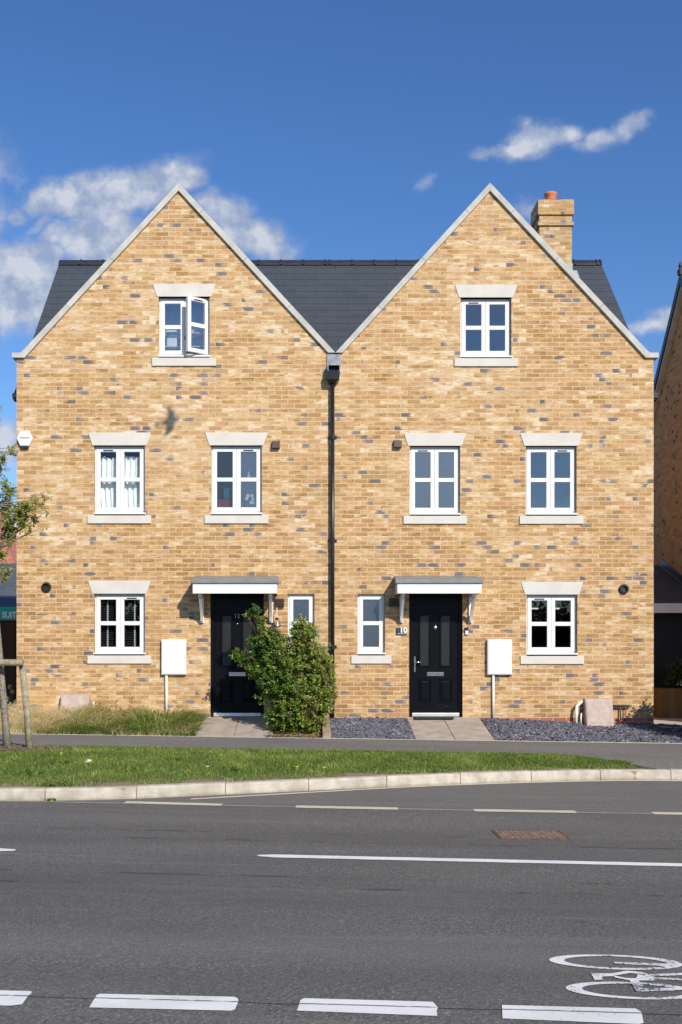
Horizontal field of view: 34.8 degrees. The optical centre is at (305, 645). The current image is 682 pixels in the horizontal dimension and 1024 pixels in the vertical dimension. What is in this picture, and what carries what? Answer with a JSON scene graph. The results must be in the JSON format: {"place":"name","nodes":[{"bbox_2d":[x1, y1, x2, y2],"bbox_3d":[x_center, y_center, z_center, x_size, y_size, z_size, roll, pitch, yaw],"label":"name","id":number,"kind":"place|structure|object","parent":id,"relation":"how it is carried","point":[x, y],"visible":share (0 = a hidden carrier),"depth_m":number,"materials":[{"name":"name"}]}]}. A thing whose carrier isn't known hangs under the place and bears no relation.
{"place":"outdoors","nodes":[
{"label":"outdoors","id":0,"kind":"place"},
{"bbox_2d":[196,718,272,736],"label":"path","id":1,"kind":"structure","parent":0,"point":[236,727],"depth_m":17.72,"materials":[{"name":"beige concrete"}]},
{"bbox_2d":[0,742,651,787],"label":"verge","id":2,"kind":"structure","parent":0,"point":[127,782],"depth_m":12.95,"materials":[{"name":"green plant"}]},
{"bbox_2d":[0,659,32,747],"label":"tree stake","id":3,"kind":"object","parent":2,"relation":"on","point":[25,697],"visible":0.83,"depth_m":14.91,"materials":[{"name":"brown wood"}]},
{"bbox_2d":[0,405,52,746],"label":"young tree","id":4,"kind":"object","parent":2,"relation":"on","point":[22,511],"visible":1,"depth_m":15.03,"materials":[{"name":"green plant"}]},
{"bbox_2d":[0,744,68,750],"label":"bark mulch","id":5,"kind":"object","parent":2,"relation":"on","point":[19,747],"visible":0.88,"depth_m":14.85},
{"bbox_2d":[0,781,681,1023],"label":"road","id":6,"kind":"structure","parent":0,"point":[115,897],"depth_m":6.96,"materials":[{"name":"grey asphalt"}]},
{"bbox_2d":[0,848,14,850],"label":"road marking","id":7,"kind":"object","parent":6,"relation":"on","point":[2,849],"visible":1,"depth_m":8.62,"materials":[{"name":"white paint"}]},
{"bbox_2d":[0,990,31,1005],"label":"road marking","id":8,"kind":"object","parent":6,"relation":"on","point":[8,998],"visible":1,"depth_m":5.04,"materials":[{"name":"white paint"}]},
{"bbox_2d":[5,801,126,803],"bbox_3d":[-3.242,1.610,11.267,2.831,0.033,0.071,0,0,2],"label":"road marking","id":9,"kind":"object","parent":6,"relation":"on","point":[64,802],"visible":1,"depth_m":11.23,"materials":[{"name":"white paint"}]},
{"bbox_2d":[90,994,237,1010],"bbox_3d":[-0.645,1.639,5.001,0.668,0.008,0.193,0,0,2],"label":"road marking","id":10,"kind":"object","parent":6,"relation":"on","point":[163,1002],"visible":1,"depth_m":5.00,"materials":[{"name":"white paint"}]},
{"bbox_2d":[124,801,221,805],"bbox_3d":[-1.362,1.630,11.220,1.016,0.012,0.155,0,0,5],"label":"road marking","id":11,"kind":"object","parent":6,"relation":"on","point":[174,803],"visible":1,"depth_m":11.22,"materials":[{"name":"beige paint"}]},
{"bbox_2d":[0,769,681,800],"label":"kerb","id":12,"kind":"structure","parent":6,"relation":"on","point":[148,791],"depth_m":12.42,"materials":[{"name":"concrete"}]},
{"bbox_2d":[295,805,397,809],"bbox_3d":[0.419,1.651,11.074,1.037,0.012,0.164,0,0,4],"label":"road marking","id":13,"kind":"object","parent":6,"relation":"on","point":[344,807],"visible":1,"depth_m":11.07,"materials":[{"name":"beige paint"}]},
{"bbox_2d":[45,771,670,798],"bbox_3d":[0.469,1.623,12.581,29.004,0.498,2.230,0,0,-2],"label":"kerb bedding","id":14,"kind":"object","parent":6,"relation":"on","point":[634,773],"visible":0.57,"depth_m":12.75,"materials":[{"name":"concrete"}]},
{"bbox_2d":[297,998,437,1015],"bbox_3d":[0.287,1.649,4.975,0.637,0.007,0.193,0,0,4],"label":"road marking","id":15,"kind":"object","parent":6,"relation":"on","point":[378,1006],"visible":1,"depth_m":4.97,"materials":[{"name":"white paint"}]},
{"bbox_2d":[190,780,681,799],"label":"channel line","id":16,"kind":"object","parent":6,"relation":"on","point":[430,785],"visible":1,"depth_m":12.81,"materials":[{"name":"beige paint"}]},
{"bbox_2d":[209,805,670,814],"bbox_3d":[1.784,1.668,10.993,5.908,0.068,0.078,0,0,3],"label":"road marking","id":17,"kind":"object","parent":6,"relation":"on","point":[443,809],"visible":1,"depth_m":11.02,"materials":[{"name":"white paint"}]},
{"bbox_2d":[257,854,681,865],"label":"road marking","id":18,"kind":"object","parent":6,"relation":"on","point":[476,860],"visible":1,"depth_m":8.41,"materials":[{"name":"white paint"}]},
{"bbox_2d":[474,809,576,812],"bbox_3d":[2.213,1.671,10.979,1.019,0.012,0.161,0,0,2],"label":"road marking","id":19,"kind":"object","parent":6,"relation":"on","point":[551,811],"visible":1,"depth_m":10.98,"materials":[{"name":"beige paint"}]},
{"bbox_2d":[492,830,570,839],"bbox_3d":[1.980,1.693,9.581,0.610,0.059,0.437,0,0,0],"label":"access cover","id":20,"kind":"object","parent":6,"relation":"on","point":[533,834],"visible":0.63,"depth_m":9.57,"materials":[{"name":"brown metal"}]},
{"bbox_2d":[502,1005,643,1023],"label":"road marking","id":21,"kind":"object","parent":6,"relation":"on","point":[604,1015],"visible":1,"depth_m":4.90,"materials":[{"name":"white paint"}]},
{"bbox_2d":[549,954,681,998],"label":"cycle symbol","id":22,"kind":"object","parent":6,"relation":"on","point":[634,982],"visible":1,"depth_m":5.47,"materials":[{"name":"white paint"}]},
{"bbox_2d":[652,812,681,814],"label":"road marking","id":23,"kind":"object","parent":6,"relation":"on","point":[675,813],"visible":1,"depth_m":10.93,"materials":[{"name":"beige paint"}]},
{"bbox_2d":[0,734,681,768],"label":"footway","id":24,"kind":"structure","parent":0,"point":[661,755],"depth_m":16.01,"materials":[{"name":"concrete"}]},
{"bbox_2d":[0,733,681,743],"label":"path edging","id":25,"kind":"object","parent":24,"relation":"on","point":[352,738],"visible":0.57,"depth_m":17.06,"materials":[{"name":"concrete"}]},
{"bbox_2d":[0,0,681,526],"label":"sky","id":26,"kind":"structure","parent":0,"point":[303,129],"materials":[{"name":"blue"}]},
{"bbox_2d":[7,704,681,742],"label":"garden ground","id":27,"kind":"structure","parent":0,"point":[315,732],"depth_m":17.66,"materials":[{"name":"soil"}]},
{"bbox_2d":[0,620,16,703],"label":"timber fence","id":28,"kind":"object","parent":27,"relation":"on","point":[8,628],"visible":0.09,"depth_m":23.51,"materials":[{"name":"brown wood"}]},
{"bbox_2d":[0,607,16,619],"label":"site sign","id":29,"kind":"object","parent":28,"relation":"on","point":[8,613],"visible":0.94,"depth_m":23.47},
{"bbox_2d":[6,685,15,706],"bbox_3d":[-5.210,1.007,19.100,0.285,0.668,0.090,0,0,0],"label":"dried flower plant","id":30,"kind":"object","parent":27,"relation":"on","point":[8,698],"visible":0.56,"depth_m":19.09,"materials":[{"name":"brown plant"}]},
{"bbox_2d":[60,694,89,713],"bbox_3d":[-3.890,1.075,18.378,0.480,0.500,0.236,0,0,0],"label":"gas box","id":31,"kind":"object","parent":27,"relation":"on","point":[71,700],"visible":0.55,"depth_m":18.35,"materials":[{"name":"beige plastic"}]},
{"bbox_2d":[0,698,220,735],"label":"long grass","id":32,"kind":"structure","parent":27,"relation":"on","point":[80,720],"depth_m":17.62,"materials":[{"name":"green plant"}]},
{"bbox_2d":[105,693,133,717],"bbox_3d":[-3.105,1.018,18.101,0.514,0.504,0.088,0,0,0],"label":"wild plant","id":33,"kind":"object","parent":32,"relation":"on","point":[131,698],"visible":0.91,"depth_m":18.10,"materials":[{"name":"beige plant"}]},
{"bbox_2d":[229,603,338,734],"bbox_3d":[-0.343,0.480,17.594,1.789,2.314,0.976,0,0,0],"label":"shrub","id":34,"kind":"object","parent":27,"relation":"on","point":[300,689],"visible":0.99,"depth_m":17.46,"materials":[{"name":"green plant"}]},
{"bbox_2d":[264,723,322,737],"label":"fallen leaves","id":35,"kind":"object","parent":27,"relation":"on","point":[301,736],"visible":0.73,"depth_m":17.17,"materials":[{"name":"brown plant"}]},
{"bbox_2d":[322,714,330,737],"bbox_3d":[0.335,1.340,17.802,0.130,0.357,1.384,0,0,0],"label":"kerb edging","id":36,"kind":"object","parent":27,"relation":"on","point":[326,731],"visible":0.72,"depth_m":17.36,"materials":[{"name":"concrete"}]},
{"bbox_2d":[331,183,658,725],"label":"brick house","id":37,"kind":"structure","parent":27,"relation":"on","point":[496,375],"depth_m":18.50,"materials":[{"name":"brick"}]},
{"bbox_2d":[351,594,390,663],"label":"window","id":38,"kind":"structure","parent":37,"relation":"in","point":[361,650],"depth_m":18.56,"materials":[{"name":"white plastic"}]},
{"bbox_2d":[389,598,397,606],"bbox_3d":[1.494,-0.726,18.455,0.150,0.144,0.084,0,0,0],"label":"wall vent","id":39,"kind":"object","parent":37,"relation":"attached to","point":[393,602],"depth_m":18.43,"materials":[{"name":"brown plastic"}]},
{"bbox_2d":[394,440,401,447],"bbox_3d":[1.564,-3.416,18.461,0.135,0.129,0.071,0,0,0],"label":"wall vent","id":40,"kind":"object","parent":37,"relation":"attached to","point":[397,443],"depth_m":18.43,"materials":[{"name":"brown plastic"}]},
{"bbox_2d":[396,627,406,634],"bbox_3d":[1.633,-0.241,18.485,0.183,0.126,0.024,0,0,0],"label":"number plaque","id":41,"kind":"object","parent":37,"relation":"attached to","point":[401,631],"visible":1,"depth_m":18.48,"materials":[{"name":"stone"}]},
{"bbox_2d":[403,433,466,523],"bbox_3d":[2.200,-2.832,18.553,1.073,1.545,0.163,0,0,0],"label":"window","id":42,"kind":"structure","parent":37,"relation":"in","point":[432,515],"depth_m":18.56,"materials":[{"name":"white plastic"}]},
{"bbox_2d":[409,594,461,716],"bbox_3d":[2.215,0.166,18.579,0.905,2.109,0.132,0,0,0],"label":"door","id":43,"kind":"structure","parent":37,"relation":"in","point":[435,689],"depth_m":18.58,"materials":[{"name":"black paint"}]},
{"bbox_2d":[465,627,468,634],"bbox_3d":[2.737,-0.238,18.483,0.060,0.127,0.029,0,0,0],"label":"doorbell","id":44,"kind":"object","parent":37,"relation":"attached to","point":[466,630],"visible":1,"depth_m":18.47,"materials":[{"name":"white plastic"}]},
{"bbox_2d":[454,285,517,366],"bbox_3d":[3.068,-5.430,18.553,1.081,1.390,0.163,0,0,0],"label":"window","id":45,"kind":"structure","parent":37,"relation":"in","point":[483,358],"depth_m":18.55,"materials":[{"name":"white plastic"}]},
{"bbox_2d":[487,639,511,718],"bbox_3d":[3.288,0.583,18.456,0.418,1.363,0.083,0,0,0],"label":"meter box","id":46,"kind":"object","parent":37,"relation":"attached to","point":[499,656],"visible":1,"depth_m":18.42,"materials":[{"name":"white plastic"}]},
{"bbox_2d":[488,640,510,673],"bbox_3d":[3.288,0.201,18.419,0.393,0.571,0.010,0,0,0],"label":"door","id":47,"kind":"structure","parent":46,"relation":"in","point":[499,651],"depth_m":18.42,"materials":[{"name":"white plastic"}]},
{"bbox_2d":[532,601,537,608],"bbox_3d":[3.921,-0.688,18.698,0.145,0.142,0.015,0,0,0],"label":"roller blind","id":48,"kind":"object","parent":37,"relation":"attached to","point":[534,604],"visible":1,"depth_m":18.70,"materials":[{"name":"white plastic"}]},
{"bbox_2d":[519,433,582,523],"bbox_3d":[4.176,-2.832,18.553,1.081,1.545,0.163,0,0,0],"label":"window","id":49,"kind":"structure","parent":37,"relation":"in","point":[548,515],"depth_m":18.56,"materials":[{"name":"white plastic"}]},
{"bbox_2d":[520,582,583,663],"bbox_3d":[4.189,-0.379,18.553,1.077,1.397,0.163,0,0,0],"label":"window","id":50,"kind":"structure","parent":37,"relation":"in","point":[550,592],"depth_m":18.56,"materials":[{"name":"white plastic"}]},
{"bbox_2d":[555,601,558,608],"bbox_3d":[4.289,-0.688,18.698,0.140,0.142,0.015,0,0,0],"label":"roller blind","id":51,"kind":"object","parent":37,"relation":"attached to","point":[556,604],"visible":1,"depth_m":18.70,"materials":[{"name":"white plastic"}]},
{"bbox_2d":[575,700,583,723],"bbox_3d":[4.646,1.147,18.428,0.203,0.436,0.083,0,0,-31],"label":"waste pipe","id":52,"kind":"object","parent":37,"relation":"attached to","point":[578,704],"visible":0.85,"depth_m":18.39,"materials":[{"name":"white plastic"}]},
{"bbox_2d":[613,705,631,720],"bbox_3d":[5.338,1.141,18.456,0.397,0.271,0.037,0,0,0],"label":"overflow pipe","id":53,"kind":"object","parent":37,"relation":"attached to","point":[625,707],"visible":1,"depth_m":18.45,"materials":[{"name":"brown plastic"}]},
{"bbox_2d":[619,584,628,593],"bbox_3d":[5.407,-0.955,18.504,0.166,0.166,0.092,0,0,0],"label":"flue outlet","id":54,"kind":"object","parent":37,"relation":"attached to","point":[623,588],"visible":1,"depth_m":18.47,"materials":[{"name":"black paint"}]},
{"bbox_2d":[329,717,681,742],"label":"slate chippings","id":55,"kind":"object","parent":27,"relation":"on","point":[395,728],"visible":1,"depth_m":17.65,"materials":[{"name":"grey gravel"}]},
{"bbox_2d":[583,698,613,726],"bbox_3d":[4.950,1.142,18.378,0.460,0.486,0.236,0,0,0],"label":"gas box","id":56,"kind":"object","parent":55,"relation":"on","point":[597,711],"visible":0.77,"depth_m":18.32,"materials":[{"name":"beige plastic"}]},
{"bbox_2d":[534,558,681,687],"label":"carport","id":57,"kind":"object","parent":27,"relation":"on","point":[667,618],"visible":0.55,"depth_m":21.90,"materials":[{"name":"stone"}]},
{"bbox_2d":[654,613,681,687],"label":"door","id":58,"kind":"structure","parent":57,"relation":"in","point":[667,626],"depth_m":21.90,"materials":[{"name":"black paint"}]},
{"bbox_2d":[407,718,493,739],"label":"path","id":59,"kind":"structure","parent":0,"point":[453,729],"depth_m":17.66,"materials":[{"name":"beige concrete"}]},
{"bbox_2d":[414,717,453,718],"bbox_3d":[2.170,1.226,18.400,0.659,0.026,0.200,0,0,0],"label":"doormat","id":60,"kind":"object","parent":59,"relation":"on","point":[434,717],"visible":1,"depth_m":18.30,"materials":[{"name":"rubber"}]},
{"bbox_2d":[654,717,681,727],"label":"driveway","id":61,"kind":"structure","parent":0,"point":[677,721],"depth_m":19.89,"materials":[{"name":"concrete"}]},
{"bbox_2d":[654,688,681,717],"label":"wooden planter","id":62,"kind":"object","parent":61,"relation":"on","point":[667,702],"visible":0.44,"depth_m":20.80,"materials":[{"name":"wood"}]},
{"bbox_2d":[660,657,681,687],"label":"planter shrub","id":63,"kind":"object","parent":62,"relation":"in","point":[678,675],"visible":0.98,"depth_m":21.02,"materials":[{"name":"green plant"}]},
{"bbox_3d":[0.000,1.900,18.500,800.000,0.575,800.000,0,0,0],"label":"ground","id":64,"kind":"structure","parent":0,"visible":0},
{"bbox_2d":[0,563,16,606],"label":"roof","id":65,"kind":"structure","parent":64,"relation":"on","point":[8,594],"depth_m":31.38,"materials":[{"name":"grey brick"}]},
{"bbox_2d":[0,510,16,562],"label":"red roofed house","id":66,"kind":"structure","parent":64,"relation":"on","point":[11,557],"depth_m":44.59,"materials":[{"name":"brick"}]},
{"bbox_2d":[12,183,334,717],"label":"brick house","id":67,"kind":"structure","parent":64,"relation":"on","point":[178,553],"depth_m":18.50,"materials":[{"name":"brick"}]},
{"bbox_2d":[17,431,32,448],"bbox_3d":[-4.761,-3.486,18.468,0.269,0.293,0.058,0,0,0],"label":"alarm box","id":68,"kind":"object","parent":67,"relation":"attached to","point":[24,438],"visible":1,"depth_m":18.44,"materials":[{"name":"white plastic"}]},
{"bbox_2d":[41,582,50,591],"bbox_3d":[-4.399,-0.985,18.504,0.166,0.166,0.092,0,0,0],"label":"flue outlet","id":69,"kind":"object","parent":67,"relation":"attached to","point":[45,586],"visible":1,"depth_m":18.47,"materials":[{"name":"black paint"}]},
{"bbox_2d":[101,456,115,506],"bbox_3d":[-3.385,-2.751,18.705,0.321,0.994,0.068,0,0,0],"label":"curtain","id":70,"kind":"object","parent":67,"relation":"hanging from","point":[108,489],"visible":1,"depth_m":18.70,"materials":[{"name":"white fabric"}]},
{"bbox_2d":[87,433,150,523],"bbox_3d":[-3.161,-2.840,18.553,1.081,1.545,0.163,0,0,0],"label":"window","id":71,"kind":"structure","parent":67,"relation":"in","point":[120,514],"depth_m":18.56,"materials":[{"name":"white plastic"}]},
{"bbox_2d":[87,581,150,663],"bbox_3d":[-3.161,-0.390,18.553,1.081,1.404,0.163,0,0,0],"label":"window","id":72,"kind":"structure","parent":67,"relation":"in","point":[120,591],"depth_m":18.56,"materials":[{"name":"white plastic"}]},
{"bbox_2d":[101,601,139,646],"bbox_3d":[-3.161,-0.344,18.700,0.724,0.839,0.044,0,0,0],"label":"venetian blind","id":73,"kind":"object","parent":67,"relation":"attached to","point":[107,631],"visible":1,"depth_m":18.70,"materials":[{"name":"plastic"}]},
{"bbox_2d":[125,455,139,506],"bbox_3d":[-2.985,-2.762,18.705,0.336,1.015,0.067,0,0,0],"label":"curtain","id":74,"kind":"object","parent":67,"relation":"hanging from","point":[132,489],"visible":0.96,"depth_m":18.71,"materials":[{"name":"white fabric"}]},
{"bbox_2d":[161,639,186,714],"bbox_3d":[-2.230,0.563,18.456,0.421,1.323,0.083,0,0,0],"label":"meter box","id":75,"kind":"object","parent":67,"relation":"attached to","point":[173,656],"visible":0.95,"depth_m":18.42,"materials":[{"name":"white plastic"}]},
{"bbox_2d":[162,640,184,673],"bbox_3d":[-2.230,0.201,18.419,0.397,0.571,0.010,0,0,0],"label":"door","id":76,"kind":"structure","parent":75,"relation":"in","point":[173,651],"depth_m":18.42,"materials":[{"name":"white plastic"}]},
{"bbox_2d":[165,302,202,353],"bbox_3d":[-2.062,-5.130,19.210,0.968,2.190,0.480,0,0,0],"label":"cupboard","id":77,"kind":"object","parent":67,"relation":"in","point":[172,314],"depth_m":18.97,"materials":[{"name":"paint"}]},
{"bbox_2d":[152,284,215,365],"bbox_3d":[-2.062,-5.441,18.488,1.084,1.397,0.293,0,0,0],"label":"window","id":78,"kind":"structure","parent":67,"relation":"in","point":[191,292],"depth_m":18.49,"materials":[{"name":"white plastic"}]},
{"bbox_2d":[166,346,202,349],"bbox_3d":[-2.076,-5.140,18.835,0.660,0.012,0.230,0,0,0],"label":"shelf board","id":79,"kind":"object","parent":67,"relation":"attached to","point":[178,347],"visible":0.57,"depth_m":18.78,"materials":[{"name":"white wood"}]},
{"bbox_2d":[167,334,177,345],"bbox_3d":[-2.296,-5.249,18.820,0.180,0.200,0.200,0,0,0],"label":"storage box","id":80,"kind":"object","parent":79,"relation":"on","point":[172,339],"visible":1,"depth_m":18.72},
{"bbox_2d":[166,333,202,336],"bbox_3d":[-2.076,-5.370,18.835,0.660,0.012,0.230,0,0,0],"label":"shelf board","id":81,"kind":"object","parent":67,"relation":"attached to","point":[194,334],"visible":0.43,"depth_m":18.80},
{"bbox_2d":[167,330,177,332],"bbox_3d":[-2.301,-5.419,18.820,0.170,0.080,0.200,0,0,0],"label":"storage box","id":82,"kind":"object","parent":81,"relation":"on","point":[172,331],"visible":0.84,"depth_m":18.72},
{"bbox_2d":[218,499,232,506],"bbox_3d":[-1.356,-2.414,18.710,0.300,0.180,0.020,0,0,0],"label":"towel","id":83,"kind":"object","parent":67,"relation":"hanging from","point":[225,502],"visible":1,"depth_m":18.70,"materials":[{"name":"pink fabric"}]},
{"bbox_2d":[224,486,232,498],"bbox_3d":[-1.306,-2.629,18.710,0.200,0.230,0.020,0,0,0],"label":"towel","id":84,"kind":"object","parent":67,"relation":"hanging from","point":[228,492],"visible":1,"depth_m":18.70,"materials":[{"name":"teal fabric"}]},
{"bbox_2d":[204,433,267,523],"bbox_3d":[-1.173,-2.840,18.553,1.081,1.545,0.163,0,0,0],"label":"window","id":85,"kind":"structure","parent":67,"relation":"in","point":[236,514],"depth_m":18.56,"materials":[{"name":"white plastic"}]},
{"bbox_2d":[211,594,263,716],"bbox_3d":[-1.162,0.166,18.579,0.905,2.109,0.132,0,0,0],"label":"door","id":86,"kind":"structure","parent":67,"relation":"in","point":[232,692],"depth_m":18.58,"materials":[{"name":"black wood"}]},
{"bbox_2d":[245,486,254,506],"bbox_3d":[-0.950,-2.502,18.700,0.191,0.455,0.097,0,0,0],"label":"orchid","id":87,"kind":"object","parent":67,"relation":"in","point":[247,498],"visible":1,"depth_m":18.66,"materials":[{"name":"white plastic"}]},
{"bbox_2d":[272,441,279,448],"bbox_3d":[-0.501,-3.401,18.461,0.135,0.129,0.071,0,0,0],"label":"wall vent","id":88,"kind":"object","parent":67,"relation":"attached to","point":[275,444],"depth_m":18.43,"materials":[{"name":"brown plastic"}]},
{"bbox_2d":[273,609,279,626],"bbox_3d":[-0.482,-0.475,18.399,0.110,0.337,0.110,0,0,45],"label":"lantern","id":89,"kind":"object","parent":67,"relation":"attached to","point":[276,618],"visible":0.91,"depth_m":18.37,"materials":[{"name":"white paint"}]},
{"bbox_2d":[275,598,283,606],"bbox_3d":[-0.434,-0.726,18.455,0.150,0.144,0.084,0,0,0],"label":"wall vent","id":90,"kind":"object","parent":67,"relation":"attached to","point":[279,602],"depth_m":18.43,"materials":[{"name":"brown plastic"}]},
{"bbox_2d":[288,594,313,650],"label":"window","id":91,"kind":"structure","parent":67,"relation":"in","point":[291,597],"depth_m":18.56,"materials":[{"name":"white plastic"}]},
{"bbox_2d":[327,354,340,718],"bbox_3d":[0.481,-1.845,18.398,0.238,6.180,0.197,0,0,0],"label":"drainpipe","id":92,"kind":"object","parent":67,"relation":"attached to","point":[333,366],"visible":0.98,"depth_m":18.40,"materials":[{"name":"black paint"}]},
{"bbox_2d":[654,261,681,582],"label":"neighbour house","id":93,"kind":"structure","parent":64,"relation":"on","point":[668,468],"depth_m":23.92,"materials":[{"name":"brown brick"}]}
]}

